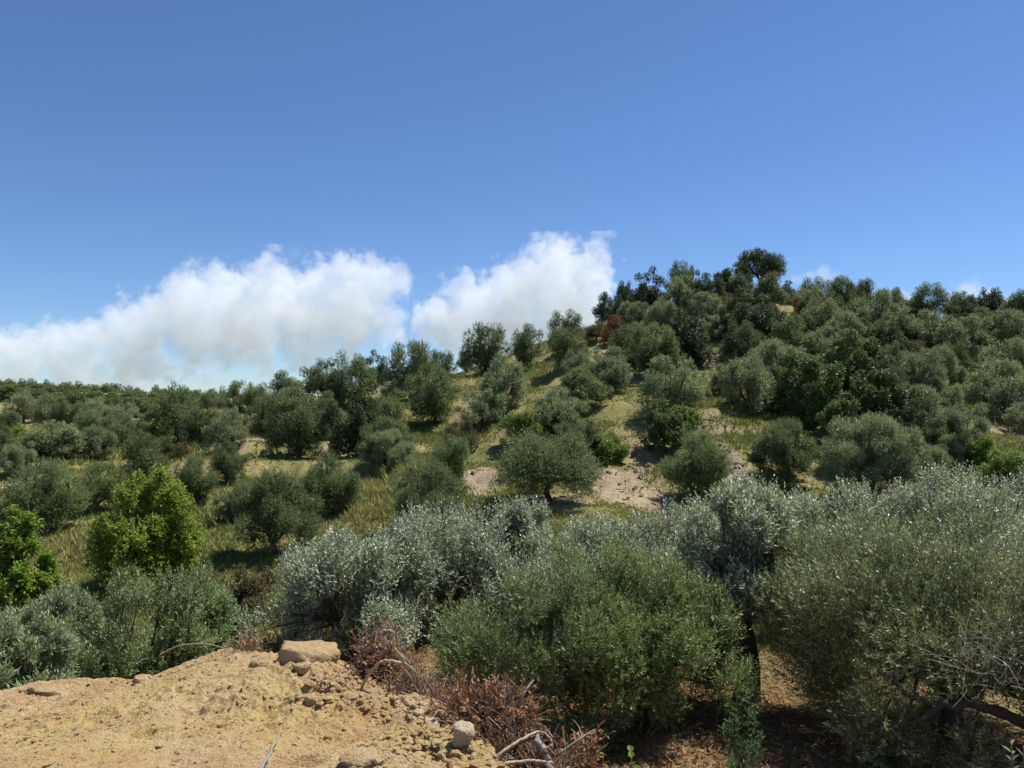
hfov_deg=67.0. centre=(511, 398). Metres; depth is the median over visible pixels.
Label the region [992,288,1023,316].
olive tree
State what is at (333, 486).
olive tree
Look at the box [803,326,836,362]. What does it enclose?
olive tree
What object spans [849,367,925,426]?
broadleaf tree
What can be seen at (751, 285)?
olive tree
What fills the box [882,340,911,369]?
olive tree
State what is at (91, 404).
olive tree
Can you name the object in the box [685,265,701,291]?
evergreen tree
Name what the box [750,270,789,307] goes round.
olive tree
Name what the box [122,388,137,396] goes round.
olive tree
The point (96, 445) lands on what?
olive tree
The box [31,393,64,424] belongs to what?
olive tree
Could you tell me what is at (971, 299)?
evergreen tree
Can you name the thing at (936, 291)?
olive tree
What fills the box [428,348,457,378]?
olive tree
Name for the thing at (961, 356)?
olive tree
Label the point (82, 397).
olive tree
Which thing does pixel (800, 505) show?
olive tree
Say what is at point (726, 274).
broadleaf tree
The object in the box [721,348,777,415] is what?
olive tree
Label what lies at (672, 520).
olive tree
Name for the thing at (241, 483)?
olive tree
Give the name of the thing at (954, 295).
olive tree
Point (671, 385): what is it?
olive tree
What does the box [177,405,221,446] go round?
olive tree
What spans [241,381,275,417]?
olive tree
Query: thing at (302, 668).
rock
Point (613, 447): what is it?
green shrub
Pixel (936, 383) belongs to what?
olive tree
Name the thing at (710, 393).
green shrub
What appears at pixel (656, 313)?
olive tree
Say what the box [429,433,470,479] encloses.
olive tree
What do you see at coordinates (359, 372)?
olive tree
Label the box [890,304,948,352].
olive tree
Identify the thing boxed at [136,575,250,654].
olive tree
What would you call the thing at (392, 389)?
olive tree
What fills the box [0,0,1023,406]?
sky
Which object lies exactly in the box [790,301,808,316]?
dry shrub
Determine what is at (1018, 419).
olive tree
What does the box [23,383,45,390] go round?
olive tree
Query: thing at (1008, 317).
evergreen tree
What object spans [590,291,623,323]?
evergreen tree
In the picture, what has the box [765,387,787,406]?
shrub
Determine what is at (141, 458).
olive tree
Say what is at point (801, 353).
olive tree
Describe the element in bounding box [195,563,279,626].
shrub
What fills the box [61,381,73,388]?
olive tree
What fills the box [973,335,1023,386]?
olive tree
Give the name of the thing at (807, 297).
evergreen tree
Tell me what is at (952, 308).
evergreen tree
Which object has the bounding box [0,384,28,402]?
olive tree
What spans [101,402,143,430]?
olive tree
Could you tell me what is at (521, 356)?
olive tree
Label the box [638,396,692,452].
broadleaf tree
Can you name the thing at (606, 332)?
dry shrub
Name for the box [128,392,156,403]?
olive tree
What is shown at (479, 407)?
olive tree
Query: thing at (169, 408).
olive tree
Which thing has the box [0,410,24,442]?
olive tree
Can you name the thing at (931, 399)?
olive tree
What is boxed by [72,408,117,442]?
olive tree
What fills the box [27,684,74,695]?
rock
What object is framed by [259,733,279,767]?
stick
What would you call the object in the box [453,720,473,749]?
rock
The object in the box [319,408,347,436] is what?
olive tree
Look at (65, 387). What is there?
olive tree
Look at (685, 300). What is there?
evergreen tree
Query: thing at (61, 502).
olive tree
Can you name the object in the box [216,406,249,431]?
olive tree
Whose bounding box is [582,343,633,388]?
olive tree
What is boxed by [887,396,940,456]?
evergreen tree
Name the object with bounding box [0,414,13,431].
olive tree
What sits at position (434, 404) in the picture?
olive tree
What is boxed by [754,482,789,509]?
green shrub
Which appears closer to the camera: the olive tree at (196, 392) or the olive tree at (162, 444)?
the olive tree at (162, 444)
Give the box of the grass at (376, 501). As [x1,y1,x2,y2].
[0,295,1023,675]
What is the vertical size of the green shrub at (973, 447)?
1.579 m
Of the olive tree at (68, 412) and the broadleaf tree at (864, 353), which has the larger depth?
the olive tree at (68, 412)
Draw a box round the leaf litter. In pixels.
[247,614,1023,767]
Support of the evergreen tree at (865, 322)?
on the ground at (486, 479)
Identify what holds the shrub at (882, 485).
on the ground at (486, 479)
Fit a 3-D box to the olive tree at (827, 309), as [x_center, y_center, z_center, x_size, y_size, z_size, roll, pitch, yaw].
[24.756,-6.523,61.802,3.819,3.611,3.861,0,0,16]
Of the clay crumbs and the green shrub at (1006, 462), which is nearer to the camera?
the clay crumbs
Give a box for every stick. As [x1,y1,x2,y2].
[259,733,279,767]
[344,632,375,665]
[493,759,552,767]
[495,731,552,759]
[558,729,593,753]
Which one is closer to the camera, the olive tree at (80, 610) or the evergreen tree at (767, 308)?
the olive tree at (80, 610)
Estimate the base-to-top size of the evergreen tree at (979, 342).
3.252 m
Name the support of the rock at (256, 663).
on the ground bank
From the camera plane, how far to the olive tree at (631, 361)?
55.13 m
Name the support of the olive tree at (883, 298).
on the ground at (486, 479)
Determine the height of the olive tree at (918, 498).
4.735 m
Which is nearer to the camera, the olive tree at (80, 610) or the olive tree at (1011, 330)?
the olive tree at (80, 610)
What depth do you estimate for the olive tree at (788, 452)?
35.12 m
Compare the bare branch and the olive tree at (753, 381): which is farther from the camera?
the olive tree at (753, 381)
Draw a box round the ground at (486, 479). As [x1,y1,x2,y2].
[0,303,1023,767]
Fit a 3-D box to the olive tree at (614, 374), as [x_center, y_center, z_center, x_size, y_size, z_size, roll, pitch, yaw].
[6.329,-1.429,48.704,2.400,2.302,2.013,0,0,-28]
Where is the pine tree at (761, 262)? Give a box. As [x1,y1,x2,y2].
[731,247,786,294]
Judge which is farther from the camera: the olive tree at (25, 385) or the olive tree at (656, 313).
the olive tree at (25, 385)
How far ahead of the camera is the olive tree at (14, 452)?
38.37 m
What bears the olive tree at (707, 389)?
on the ground at (486, 479)
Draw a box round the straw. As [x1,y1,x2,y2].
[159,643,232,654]
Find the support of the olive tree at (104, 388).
on the ground at (486, 479)
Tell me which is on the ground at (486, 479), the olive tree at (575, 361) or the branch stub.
the olive tree at (575, 361)
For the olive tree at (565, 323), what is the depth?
63.58 m
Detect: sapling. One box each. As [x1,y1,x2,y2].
[627,745,639,767]
[717,706,766,767]
[726,756,740,767]
[1002,739,1023,767]
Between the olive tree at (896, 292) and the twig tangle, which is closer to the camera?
the twig tangle
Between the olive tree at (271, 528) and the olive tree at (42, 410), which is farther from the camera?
the olive tree at (42, 410)
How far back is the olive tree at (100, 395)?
104.26 m
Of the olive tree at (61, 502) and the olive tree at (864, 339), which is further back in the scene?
the olive tree at (864, 339)
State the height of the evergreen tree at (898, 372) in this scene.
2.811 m
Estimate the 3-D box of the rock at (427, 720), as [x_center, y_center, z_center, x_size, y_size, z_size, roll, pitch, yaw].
[-0.412,1.692,4.017,0.101,0.061,0.076,3,-1,-11]
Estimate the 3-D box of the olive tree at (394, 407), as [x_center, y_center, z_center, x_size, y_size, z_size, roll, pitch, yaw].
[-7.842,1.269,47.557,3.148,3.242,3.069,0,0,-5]
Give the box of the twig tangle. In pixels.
[381,664,479,706]
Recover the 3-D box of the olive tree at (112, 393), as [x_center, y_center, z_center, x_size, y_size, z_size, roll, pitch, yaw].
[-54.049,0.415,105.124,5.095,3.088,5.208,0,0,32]
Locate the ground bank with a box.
[0,648,498,767]
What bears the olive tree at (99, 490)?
on the ground at (486, 479)
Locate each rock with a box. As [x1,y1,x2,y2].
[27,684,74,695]
[132,674,152,683]
[248,660,269,667]
[277,640,340,664]
[292,661,311,673]
[304,693,318,705]
[338,747,378,767]
[413,709,424,715]
[423,717,439,724]
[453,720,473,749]
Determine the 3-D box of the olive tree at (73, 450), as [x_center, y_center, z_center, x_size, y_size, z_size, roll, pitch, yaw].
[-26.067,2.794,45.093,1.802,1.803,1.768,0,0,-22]
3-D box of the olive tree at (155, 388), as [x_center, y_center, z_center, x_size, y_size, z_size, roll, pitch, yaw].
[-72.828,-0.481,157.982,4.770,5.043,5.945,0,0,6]
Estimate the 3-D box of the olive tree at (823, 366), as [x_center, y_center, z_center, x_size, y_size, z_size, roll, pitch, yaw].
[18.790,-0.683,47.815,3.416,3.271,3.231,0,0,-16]
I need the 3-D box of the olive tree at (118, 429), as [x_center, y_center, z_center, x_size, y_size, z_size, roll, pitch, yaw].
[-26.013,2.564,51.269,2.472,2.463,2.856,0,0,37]
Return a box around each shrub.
[8,423,63,457]
[165,442,193,457]
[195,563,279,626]
[442,417,479,446]
[498,409,549,446]
[541,417,560,436]
[584,320,604,340]
[591,429,629,463]
[598,313,625,345]
[617,301,643,315]
[671,405,702,426]
[701,385,716,397]
[707,290,737,304]
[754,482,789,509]
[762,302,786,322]
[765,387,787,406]
[781,294,797,305]
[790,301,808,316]
[872,468,930,509]
[893,339,928,367]
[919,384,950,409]
[952,433,1000,464]
[976,448,1023,480]
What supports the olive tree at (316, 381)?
on the ground at (486, 479)
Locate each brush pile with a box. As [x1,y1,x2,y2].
[223,621,274,656]
[333,617,441,693]
[426,659,558,748]
[475,705,584,767]
[552,719,616,767]
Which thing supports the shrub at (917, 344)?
on the ground at (486, 479)
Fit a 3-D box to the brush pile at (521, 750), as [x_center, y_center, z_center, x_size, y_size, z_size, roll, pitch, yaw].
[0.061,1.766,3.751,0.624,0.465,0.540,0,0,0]
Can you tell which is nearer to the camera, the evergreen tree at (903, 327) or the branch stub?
the branch stub
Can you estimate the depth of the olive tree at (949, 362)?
50.78 m
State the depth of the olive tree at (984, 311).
63.52 m
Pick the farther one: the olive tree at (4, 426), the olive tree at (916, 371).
the olive tree at (4, 426)
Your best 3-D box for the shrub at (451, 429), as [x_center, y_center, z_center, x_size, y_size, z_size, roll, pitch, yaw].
[-2.987,2.066,44.563,2.170,1.930,2.545,0,0,-10]
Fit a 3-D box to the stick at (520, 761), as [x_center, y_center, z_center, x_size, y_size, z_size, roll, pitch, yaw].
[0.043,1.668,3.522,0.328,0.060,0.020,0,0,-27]
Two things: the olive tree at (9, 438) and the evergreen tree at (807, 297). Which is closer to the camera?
the olive tree at (9, 438)
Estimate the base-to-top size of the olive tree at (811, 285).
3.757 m
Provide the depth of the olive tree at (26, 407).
79.91 m
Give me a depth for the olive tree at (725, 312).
62.17 m
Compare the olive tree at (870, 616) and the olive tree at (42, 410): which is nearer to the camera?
the olive tree at (870, 616)
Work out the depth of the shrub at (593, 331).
64.96 m
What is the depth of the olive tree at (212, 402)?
73.25 m
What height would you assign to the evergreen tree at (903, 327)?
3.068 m
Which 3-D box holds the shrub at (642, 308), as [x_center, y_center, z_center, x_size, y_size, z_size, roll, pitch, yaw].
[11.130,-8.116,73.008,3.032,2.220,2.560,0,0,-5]
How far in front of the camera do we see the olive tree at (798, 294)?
70.60 m
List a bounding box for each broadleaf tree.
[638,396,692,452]
[699,267,742,294]
[770,348,853,426]
[814,398,860,441]
[819,328,888,398]
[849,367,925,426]
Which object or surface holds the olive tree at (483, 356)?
on the ground at (486, 479)
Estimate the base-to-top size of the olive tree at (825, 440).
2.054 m
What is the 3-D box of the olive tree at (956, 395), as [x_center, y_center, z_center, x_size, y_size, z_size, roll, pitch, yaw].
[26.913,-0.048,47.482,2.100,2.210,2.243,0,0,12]
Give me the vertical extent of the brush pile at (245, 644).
0.399 m
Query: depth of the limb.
9.70 m
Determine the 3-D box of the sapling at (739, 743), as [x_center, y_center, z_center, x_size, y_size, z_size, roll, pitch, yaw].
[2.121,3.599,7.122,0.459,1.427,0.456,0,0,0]
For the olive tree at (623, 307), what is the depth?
71.59 m
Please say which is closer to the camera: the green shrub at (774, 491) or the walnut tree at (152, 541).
the walnut tree at (152, 541)
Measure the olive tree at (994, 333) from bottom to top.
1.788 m
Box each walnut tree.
[0,503,69,614]
[81,461,208,586]
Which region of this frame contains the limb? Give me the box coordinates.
[890,670,1023,728]
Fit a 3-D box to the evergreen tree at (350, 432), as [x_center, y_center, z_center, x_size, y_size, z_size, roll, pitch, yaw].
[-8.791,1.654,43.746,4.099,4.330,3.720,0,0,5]
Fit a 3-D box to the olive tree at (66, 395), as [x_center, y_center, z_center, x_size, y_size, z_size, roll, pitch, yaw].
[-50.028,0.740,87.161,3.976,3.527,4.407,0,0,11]
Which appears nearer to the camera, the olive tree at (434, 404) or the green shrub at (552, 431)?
the green shrub at (552, 431)
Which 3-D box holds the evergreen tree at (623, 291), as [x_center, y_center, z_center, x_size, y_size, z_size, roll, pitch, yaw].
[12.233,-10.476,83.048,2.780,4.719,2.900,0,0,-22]
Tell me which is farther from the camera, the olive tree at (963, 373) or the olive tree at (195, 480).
the olive tree at (963, 373)
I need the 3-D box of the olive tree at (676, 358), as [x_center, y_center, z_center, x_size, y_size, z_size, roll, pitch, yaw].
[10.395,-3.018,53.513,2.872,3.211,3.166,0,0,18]
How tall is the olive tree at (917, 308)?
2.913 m
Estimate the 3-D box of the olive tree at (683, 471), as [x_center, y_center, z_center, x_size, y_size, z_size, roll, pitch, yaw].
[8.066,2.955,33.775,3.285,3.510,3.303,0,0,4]
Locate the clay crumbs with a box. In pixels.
[0,647,508,767]
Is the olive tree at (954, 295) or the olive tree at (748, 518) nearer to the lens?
the olive tree at (748, 518)
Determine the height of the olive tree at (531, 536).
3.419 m
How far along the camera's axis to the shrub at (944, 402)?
46.07 m
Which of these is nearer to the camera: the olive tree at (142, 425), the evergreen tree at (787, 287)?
the olive tree at (142, 425)
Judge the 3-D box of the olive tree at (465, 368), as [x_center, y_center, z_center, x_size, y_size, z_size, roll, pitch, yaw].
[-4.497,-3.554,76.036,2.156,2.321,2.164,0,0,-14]
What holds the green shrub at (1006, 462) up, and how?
on the ground at (486, 479)
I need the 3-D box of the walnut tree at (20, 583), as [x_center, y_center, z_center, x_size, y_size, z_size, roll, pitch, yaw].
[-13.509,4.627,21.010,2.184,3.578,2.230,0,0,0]
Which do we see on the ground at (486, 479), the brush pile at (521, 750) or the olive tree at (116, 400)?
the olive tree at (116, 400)
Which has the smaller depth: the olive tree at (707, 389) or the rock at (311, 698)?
the rock at (311, 698)
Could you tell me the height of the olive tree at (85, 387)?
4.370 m
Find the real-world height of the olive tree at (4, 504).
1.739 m
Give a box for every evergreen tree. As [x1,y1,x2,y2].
[320,390,382,459]
[364,348,390,384]
[575,420,605,457]
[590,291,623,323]
[608,315,643,346]
[612,280,634,304]
[630,266,670,309]
[670,307,717,367]
[672,294,703,319]
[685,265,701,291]
[690,271,728,309]
[715,285,770,342]
[726,270,761,308]
[749,294,787,339]
[781,280,794,300]
[798,293,823,323]
[855,318,877,337]
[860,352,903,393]
[866,319,909,354]
[878,368,911,402]
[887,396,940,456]
[895,318,918,348]
[902,295,935,322]
[942,298,975,331]
[950,315,993,349]
[953,293,979,317]
[969,308,994,336]
[975,371,1000,388]
[976,287,1007,315]
[992,309,1021,331]
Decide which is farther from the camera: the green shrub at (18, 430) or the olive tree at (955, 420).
the green shrub at (18, 430)
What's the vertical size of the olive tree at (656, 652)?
3.409 m
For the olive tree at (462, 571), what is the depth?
17.91 m
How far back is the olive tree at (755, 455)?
37.09 m
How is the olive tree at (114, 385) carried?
on the ground at (486, 479)
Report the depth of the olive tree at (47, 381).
199.42 m
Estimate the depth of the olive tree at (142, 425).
52.46 m
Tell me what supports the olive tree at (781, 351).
on the ground at (486, 479)
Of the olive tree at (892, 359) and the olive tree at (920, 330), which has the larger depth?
the olive tree at (920, 330)
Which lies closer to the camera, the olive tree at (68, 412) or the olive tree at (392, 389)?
the olive tree at (392, 389)
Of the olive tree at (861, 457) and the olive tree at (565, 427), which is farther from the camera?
the olive tree at (565, 427)
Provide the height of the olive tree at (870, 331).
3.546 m
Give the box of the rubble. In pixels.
[13,353,1023,509]
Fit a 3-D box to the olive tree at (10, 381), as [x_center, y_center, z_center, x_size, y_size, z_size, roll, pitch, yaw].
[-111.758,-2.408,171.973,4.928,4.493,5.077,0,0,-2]
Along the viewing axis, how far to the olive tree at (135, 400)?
87.93 m
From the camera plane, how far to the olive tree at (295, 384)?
59.27 m
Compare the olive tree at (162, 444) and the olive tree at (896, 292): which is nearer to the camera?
the olive tree at (162, 444)
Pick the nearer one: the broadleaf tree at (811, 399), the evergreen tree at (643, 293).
the broadleaf tree at (811, 399)
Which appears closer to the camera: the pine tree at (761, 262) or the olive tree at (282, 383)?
the olive tree at (282, 383)
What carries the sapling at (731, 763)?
on the ground at (486, 479)
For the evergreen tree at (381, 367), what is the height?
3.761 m
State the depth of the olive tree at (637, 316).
67.60 m
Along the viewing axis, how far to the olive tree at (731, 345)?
56.83 m
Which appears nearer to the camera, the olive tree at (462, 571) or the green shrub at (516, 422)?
the olive tree at (462, 571)
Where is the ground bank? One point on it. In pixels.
(219, 698)
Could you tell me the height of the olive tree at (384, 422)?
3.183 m
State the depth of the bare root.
4.45 m
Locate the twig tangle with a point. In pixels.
(425, 685)
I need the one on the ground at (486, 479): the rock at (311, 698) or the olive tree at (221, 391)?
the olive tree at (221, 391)
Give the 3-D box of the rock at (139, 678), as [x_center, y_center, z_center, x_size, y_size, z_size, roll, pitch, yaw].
[-2.527,1.927,5.292,0.130,0.068,0.102,3,-2,-29]
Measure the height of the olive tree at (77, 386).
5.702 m
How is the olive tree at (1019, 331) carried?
on the ground at (486, 479)
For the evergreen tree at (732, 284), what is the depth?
68.70 m
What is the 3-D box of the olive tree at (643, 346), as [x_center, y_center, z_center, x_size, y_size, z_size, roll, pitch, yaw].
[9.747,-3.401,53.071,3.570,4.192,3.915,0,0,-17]
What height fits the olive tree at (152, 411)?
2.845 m
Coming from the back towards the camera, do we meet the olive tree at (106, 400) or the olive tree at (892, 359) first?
the olive tree at (106, 400)
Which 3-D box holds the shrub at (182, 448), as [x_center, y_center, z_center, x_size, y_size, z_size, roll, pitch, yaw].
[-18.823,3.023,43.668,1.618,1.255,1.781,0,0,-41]
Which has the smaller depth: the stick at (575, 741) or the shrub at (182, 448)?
the stick at (575, 741)
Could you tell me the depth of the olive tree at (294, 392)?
47.68 m
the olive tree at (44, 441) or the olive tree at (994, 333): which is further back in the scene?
the olive tree at (994, 333)
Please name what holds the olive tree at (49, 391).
on the ground at (486, 479)
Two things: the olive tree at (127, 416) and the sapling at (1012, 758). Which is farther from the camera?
the olive tree at (127, 416)
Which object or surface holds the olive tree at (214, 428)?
on the ground at (486, 479)
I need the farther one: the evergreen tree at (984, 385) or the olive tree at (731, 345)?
the olive tree at (731, 345)
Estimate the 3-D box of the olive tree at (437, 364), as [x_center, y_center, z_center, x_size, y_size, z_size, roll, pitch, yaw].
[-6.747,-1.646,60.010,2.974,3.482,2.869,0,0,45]
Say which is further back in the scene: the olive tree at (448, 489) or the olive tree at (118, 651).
the olive tree at (448, 489)
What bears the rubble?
on the ground at (486, 479)
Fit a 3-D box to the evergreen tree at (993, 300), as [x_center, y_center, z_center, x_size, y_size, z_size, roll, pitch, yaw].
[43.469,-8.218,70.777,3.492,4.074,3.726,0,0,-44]
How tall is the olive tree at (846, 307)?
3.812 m
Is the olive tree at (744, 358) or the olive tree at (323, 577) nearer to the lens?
the olive tree at (323, 577)
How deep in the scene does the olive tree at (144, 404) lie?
86.73 m
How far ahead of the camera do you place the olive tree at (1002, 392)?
46.86 m
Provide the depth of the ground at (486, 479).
33.71 m
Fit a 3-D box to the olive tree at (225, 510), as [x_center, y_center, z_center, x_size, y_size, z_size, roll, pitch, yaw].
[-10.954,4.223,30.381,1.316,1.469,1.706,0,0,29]
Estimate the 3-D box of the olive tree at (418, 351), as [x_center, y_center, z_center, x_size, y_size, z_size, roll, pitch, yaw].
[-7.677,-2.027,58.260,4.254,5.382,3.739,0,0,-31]
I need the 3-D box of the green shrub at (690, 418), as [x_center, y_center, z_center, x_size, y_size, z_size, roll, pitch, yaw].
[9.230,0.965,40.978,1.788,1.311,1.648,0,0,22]
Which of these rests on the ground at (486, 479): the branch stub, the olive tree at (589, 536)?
the olive tree at (589, 536)
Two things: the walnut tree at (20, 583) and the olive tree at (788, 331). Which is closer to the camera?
the walnut tree at (20, 583)
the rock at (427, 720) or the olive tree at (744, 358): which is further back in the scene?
the olive tree at (744, 358)
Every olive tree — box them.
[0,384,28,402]
[0,406,21,441]
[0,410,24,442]
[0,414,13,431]
[0,429,30,460]
[0,440,38,474]
[0,455,92,537]
[0,498,29,536]
[0,601,84,689]
[1,378,18,389]
[1,389,48,423]
[9,419,92,460]
[10,575,106,676]
[18,378,28,385]
[19,382,35,387]
[21,387,43,401]
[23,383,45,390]
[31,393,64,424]
[33,551,223,679]
[34,393,59,408]
[36,385,58,397]
[39,379,51,386]
[47,395,83,423]
[49,384,76,391]
[52,436,78,458]
[53,390,75,404]
[55,387,77,395]
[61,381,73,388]
[66,392,90,418]
[68,460,125,511]
[71,381,83,389]
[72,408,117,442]
[77,424,119,458]
[79,385,97,392]
[80,389,104,398]
[80,396,116,413]
[82,405,124,437]
[84,396,118,410]
[85,384,99,389]
[91,392,115,399]
[94,390,120,401]
[95,382,119,392]
[95,419,139,448]
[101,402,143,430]
[109,382,123,392]
[109,396,120,406]
[110,396,142,417]
[115,389,138,403]
[117,428,170,481]
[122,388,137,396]
[123,385,132,391]
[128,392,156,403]
[128,396,156,418]
[131,411,174,443]
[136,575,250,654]
[147,403,183,417]
[149,384,160,391]
[151,380,207,444]
[152,434,176,461]
[154,409,163,420]
[171,454,217,499]
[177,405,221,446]
[192,389,205,403]
[194,388,225,412]
[200,412,253,452]
[207,438,250,483]
[210,489,240,522]
[216,385,225,396]
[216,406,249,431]
[217,392,232,406]
[223,379,258,412]
[227,465,324,555]
[228,476,267,520]
[228,520,447,663]
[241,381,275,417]
[244,391,282,433]
[261,394,338,457]
[264,386,320,435]
[266,369,296,396]
[279,379,310,399]
[282,383,310,407]
[295,448,364,517]
[299,356,345,404]
[308,390,337,419]
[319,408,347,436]
[323,350,383,405]
[354,493,532,644]
[355,413,416,467]
[358,426,416,473]
[363,394,409,435]
[378,379,409,404]
[384,338,436,398]
[387,455,473,533]
[392,369,407,388]
[404,365,460,425]
[406,358,439,391]
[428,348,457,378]
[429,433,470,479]
[429,548,638,764]
[454,386,506,430]
[456,353,473,370]
[458,321,512,374]
[475,491,566,612]
[477,351,527,411]
[493,428,608,501]
[508,509,665,624]
[509,322,544,366]
[514,346,533,365]
[530,384,590,436]
[545,308,585,341]
[545,529,771,730]
[546,326,590,370]
[550,420,589,452]
[553,364,614,410]
[558,348,591,383]
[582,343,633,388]
[594,496,735,632]
[599,358,630,390]
[607,322,642,357]
[616,300,640,322]
[622,344,640,371]
[623,320,679,374]
[626,301,653,323]
[635,354,706,416]
[640,295,679,331]
[640,333,681,373]
[649,464,832,702]
[659,427,733,499]
[660,274,698,307]
[666,259,692,291]
[677,375,709,405]
[686,291,721,320]
[698,314,724,339]
[709,363,737,389]
[713,303,739,330]
[719,317,766,357]
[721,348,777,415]
[724,292,744,306]
[740,347,765,371]
[740,496,1023,767]
[743,363,787,408]
[746,281,762,296]
[749,336,793,379]
[749,435,776,465]
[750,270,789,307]
[754,416,823,482]
[758,340,809,379]
[764,313,811,352]
[766,473,928,621]
[791,283,823,307]
[797,363,843,397]
[798,296,844,335]
[800,276,835,299]
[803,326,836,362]
[814,408,927,501]
[817,435,853,467]
[821,309,877,347]
[827,274,858,307]
[831,295,873,319]
[835,439,914,504]
[843,306,872,329]
[846,276,875,307]
[848,334,874,353]
[850,288,904,327]
[862,317,906,345]
[862,457,1023,595]
[878,347,901,369]
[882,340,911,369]
[885,302,909,316]
[886,286,907,309]
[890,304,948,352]
[898,344,959,383]
[898,347,949,389]
[905,383,943,426]
[906,444,952,482]
[907,297,927,313]
[909,281,952,316]
[920,375,946,397]
[923,432,964,469]
[924,333,959,358]
[927,313,998,362]
[929,400,991,461]
[933,338,974,370]
[936,381,970,410]
[947,290,973,305]
[948,365,970,386]
[951,462,1023,599]
[960,379,984,400]
[961,356,1023,418]
[970,306,1002,335]
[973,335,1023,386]
[987,329,1002,349]
[991,306,1023,352]
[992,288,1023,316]
[994,327,1023,346]
[1001,401,1023,430]
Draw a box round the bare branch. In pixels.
[898,570,1023,722]
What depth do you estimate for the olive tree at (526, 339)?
63.36 m
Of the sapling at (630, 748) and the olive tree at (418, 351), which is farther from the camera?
the olive tree at (418, 351)
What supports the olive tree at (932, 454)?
on the ground at (486, 479)
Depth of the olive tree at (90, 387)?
182.35 m
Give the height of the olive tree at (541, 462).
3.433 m
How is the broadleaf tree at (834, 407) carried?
on the ground at (486, 479)
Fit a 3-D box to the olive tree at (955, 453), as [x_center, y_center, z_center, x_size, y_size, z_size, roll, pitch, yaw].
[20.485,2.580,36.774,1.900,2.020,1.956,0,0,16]
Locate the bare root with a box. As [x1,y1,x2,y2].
[361,629,417,687]
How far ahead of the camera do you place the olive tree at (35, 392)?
103.90 m
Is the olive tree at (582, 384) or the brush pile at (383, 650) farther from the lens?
the olive tree at (582, 384)
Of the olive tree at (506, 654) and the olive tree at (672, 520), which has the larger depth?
the olive tree at (672, 520)
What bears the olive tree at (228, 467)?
on the ground at (486, 479)
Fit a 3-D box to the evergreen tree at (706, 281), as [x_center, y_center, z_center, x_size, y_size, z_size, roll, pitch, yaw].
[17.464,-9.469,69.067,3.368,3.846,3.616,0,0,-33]
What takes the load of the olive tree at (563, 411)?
on the ground at (486, 479)
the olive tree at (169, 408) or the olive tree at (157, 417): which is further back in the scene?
the olive tree at (157, 417)
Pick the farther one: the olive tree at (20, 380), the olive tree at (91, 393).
the olive tree at (20, 380)
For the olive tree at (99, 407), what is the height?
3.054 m
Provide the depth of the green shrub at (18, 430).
44.72 m
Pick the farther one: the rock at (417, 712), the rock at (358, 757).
the rock at (417, 712)
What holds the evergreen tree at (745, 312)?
on the ground at (486, 479)
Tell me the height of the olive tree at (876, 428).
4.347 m
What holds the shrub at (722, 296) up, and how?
on the ground at (486, 479)
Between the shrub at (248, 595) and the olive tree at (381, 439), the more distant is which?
the olive tree at (381, 439)
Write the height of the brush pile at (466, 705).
0.593 m
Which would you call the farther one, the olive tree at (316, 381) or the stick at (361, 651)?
the olive tree at (316, 381)
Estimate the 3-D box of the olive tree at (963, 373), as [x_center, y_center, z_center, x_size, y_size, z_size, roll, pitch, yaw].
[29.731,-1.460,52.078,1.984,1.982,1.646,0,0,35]
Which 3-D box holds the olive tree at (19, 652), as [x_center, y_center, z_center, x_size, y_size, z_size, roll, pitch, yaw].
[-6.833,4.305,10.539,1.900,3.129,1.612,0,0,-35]
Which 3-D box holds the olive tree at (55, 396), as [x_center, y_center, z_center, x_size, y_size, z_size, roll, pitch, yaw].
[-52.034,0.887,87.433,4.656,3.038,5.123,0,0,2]
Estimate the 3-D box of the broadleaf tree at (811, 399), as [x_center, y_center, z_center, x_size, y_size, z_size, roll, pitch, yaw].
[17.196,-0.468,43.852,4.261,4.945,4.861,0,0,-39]
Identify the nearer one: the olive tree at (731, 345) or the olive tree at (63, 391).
the olive tree at (731, 345)
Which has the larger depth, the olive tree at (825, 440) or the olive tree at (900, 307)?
the olive tree at (900, 307)
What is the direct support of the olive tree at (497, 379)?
on the ground at (486, 479)
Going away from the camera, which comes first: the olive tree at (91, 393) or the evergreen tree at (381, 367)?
the evergreen tree at (381, 367)
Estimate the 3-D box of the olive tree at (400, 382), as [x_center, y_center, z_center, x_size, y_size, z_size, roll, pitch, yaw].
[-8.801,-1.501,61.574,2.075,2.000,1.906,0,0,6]
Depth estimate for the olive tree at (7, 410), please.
57.24 m
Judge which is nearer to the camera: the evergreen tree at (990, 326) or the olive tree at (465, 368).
the evergreen tree at (990, 326)
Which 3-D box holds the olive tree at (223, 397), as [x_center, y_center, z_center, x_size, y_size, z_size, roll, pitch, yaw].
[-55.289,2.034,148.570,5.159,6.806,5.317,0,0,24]
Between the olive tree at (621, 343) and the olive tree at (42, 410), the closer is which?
the olive tree at (621, 343)
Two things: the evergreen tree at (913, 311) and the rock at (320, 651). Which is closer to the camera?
the rock at (320, 651)
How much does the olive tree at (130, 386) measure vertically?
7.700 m
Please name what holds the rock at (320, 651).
on the ground bank
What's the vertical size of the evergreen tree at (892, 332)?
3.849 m
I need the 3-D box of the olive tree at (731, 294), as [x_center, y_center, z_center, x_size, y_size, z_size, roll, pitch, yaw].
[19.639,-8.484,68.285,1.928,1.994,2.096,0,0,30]
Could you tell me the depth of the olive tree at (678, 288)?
68.58 m
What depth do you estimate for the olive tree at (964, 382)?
49.81 m
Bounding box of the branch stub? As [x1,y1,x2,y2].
[531,733,553,767]
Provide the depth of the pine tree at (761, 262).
78.87 m
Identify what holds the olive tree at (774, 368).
on the ground at (486, 479)
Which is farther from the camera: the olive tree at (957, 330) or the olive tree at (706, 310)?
the olive tree at (706, 310)

